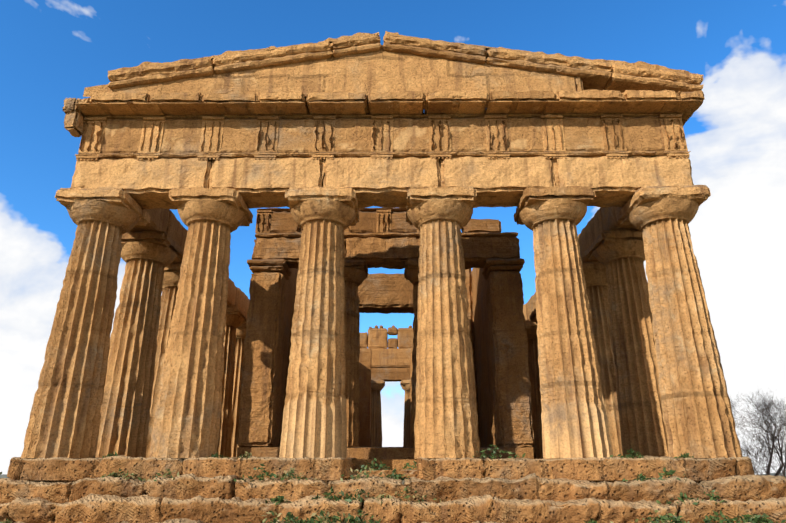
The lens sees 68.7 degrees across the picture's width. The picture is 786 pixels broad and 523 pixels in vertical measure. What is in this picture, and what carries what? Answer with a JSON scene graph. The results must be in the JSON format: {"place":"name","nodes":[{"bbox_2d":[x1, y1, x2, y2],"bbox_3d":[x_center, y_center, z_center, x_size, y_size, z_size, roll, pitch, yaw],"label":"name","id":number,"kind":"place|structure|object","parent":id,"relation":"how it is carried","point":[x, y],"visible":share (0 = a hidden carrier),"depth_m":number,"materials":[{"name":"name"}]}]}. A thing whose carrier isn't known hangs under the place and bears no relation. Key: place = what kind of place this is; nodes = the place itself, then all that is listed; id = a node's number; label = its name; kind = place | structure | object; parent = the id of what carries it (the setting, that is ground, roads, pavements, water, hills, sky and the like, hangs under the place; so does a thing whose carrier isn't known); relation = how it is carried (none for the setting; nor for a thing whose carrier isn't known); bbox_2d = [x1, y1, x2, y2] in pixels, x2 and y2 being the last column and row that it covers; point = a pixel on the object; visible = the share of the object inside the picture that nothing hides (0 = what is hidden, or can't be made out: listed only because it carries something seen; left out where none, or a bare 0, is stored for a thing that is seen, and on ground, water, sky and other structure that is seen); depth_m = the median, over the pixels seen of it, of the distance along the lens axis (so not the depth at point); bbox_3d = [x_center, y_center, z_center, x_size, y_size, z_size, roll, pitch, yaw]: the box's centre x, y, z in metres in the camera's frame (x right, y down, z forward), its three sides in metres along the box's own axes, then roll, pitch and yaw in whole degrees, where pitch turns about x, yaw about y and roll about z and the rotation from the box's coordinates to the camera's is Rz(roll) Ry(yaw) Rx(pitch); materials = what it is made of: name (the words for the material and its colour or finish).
{"place":"outdoors","nodes":[
{"label":"outdoors","id":0,"kind":"place"},
{"bbox_2d":[237,447,533,477],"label":"stylobate floor","id":1,"kind":"structure","parent":0,"point":[393,458],"depth_m":18.89,"materials":[{"name":"stone"}]},
{"bbox_2d":[95,229,668,458],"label":"side columns","id":2,"kind":"structure","parent":1,"relation":"on","point":[616,281],"depth_m":17.84,"materials":[{"name":"stone"}]},
{"bbox_2d":[130,206,637,319],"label":"flank architraves","id":3,"kind":"object","parent":2,"relation":"on","point":[169,223],"visible":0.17,"depth_m":19.51,"materials":[{"name":"stone"}]},
{"bbox_2d":[360,325,413,381],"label":"entablature","id":4,"kind":"structure","parent":2,"relation":"on","point":[390,361],"depth_m":49.81,"materials":[{"name":"stone"}]},
{"bbox_2d":[236,258,533,447],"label":"cella walls","id":5,"kind":"structure","parent":1,"relation":"on","point":[498,332],"depth_m":20.70,"materials":[{"name":"stone"}]},
{"bbox_2d":[252,208,519,446],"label":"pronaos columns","id":6,"kind":"structure","parent":1,"relation":"on","point":[388,238],"depth_m":21.38,"materials":[{"name":"stone"}]},
{"bbox_2d":[0,472,785,477],"bbox_3d":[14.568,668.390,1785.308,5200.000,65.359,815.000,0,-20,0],"label":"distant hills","id":7,"kind":"structure","parent":0,"point":[5,475],"depth_m":2166.69,"materials":[{"name":"brown"}]},
{"bbox_2d":[0,0,785,474],"label":"sky","id":8,"kind":"structure","parent":0,"point":[51,50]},
{"bbox_3d":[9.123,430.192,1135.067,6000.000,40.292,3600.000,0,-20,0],"label":"ground","id":9,"kind":"structure","parent":0,"visible":0},
{"bbox_2d":[0,455,785,522],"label":"stone steps","id":10,"kind":"structure","parent":9,"relation":"on","point":[211,490],"depth_m":12.30,"materials":[{"name":"brown stone"}]},
{"bbox_2d":[21,185,742,458],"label":"columns","id":11,"kind":"structure","parent":10,"relation":"on","point":[65,418],"depth_m":14.30,"materials":[{"name":"stone"}]},
{"bbox_2d":[62,45,704,209],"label":"entablature","id":12,"kind":"structure","parent":11,"relation":"on","point":[381,127],"depth_m":15.92,"materials":[{"name":"stone"}]},
{"bbox_2d":[108,31,703,92],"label":"raking cornice","id":13,"kind":"structure","parent":12,"relation":"on","point":[603,74],"depth_m":16.21,"materials":[{"name":"stone"}]},
{"bbox_2d":[0,444,785,522],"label":"weeds","id":14,"kind":"object","parent":10,"relation":"on","point":[755,518],"visible":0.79,"depth_m":11.99,"materials":[{"name":"green plant"}]},
{"bbox_2d":[731,390,785,475],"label":"almond tree","id":15,"kind":"object","parent":9,"relation":"on","point":[768,408],"visible":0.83,"depth_m":19.61,"materials":[{"name":"grey plant"}]},
{"bbox_2d":[735,423,785,477],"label":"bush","id":16,"kind":"object","parent":9,"relation":"on","point":[762,443],"visible":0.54,"depth_m":16.98,"materials":[{"name":"grey plant"}]},
{"bbox_2d":[755,413,785,475],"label":"almond tree","id":17,"kind":"object","parent":9,"relation":"on","point":[784,468],"visible":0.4,"depth_m":23.05,"materials":[{"name":"grey plant"}]}
]}

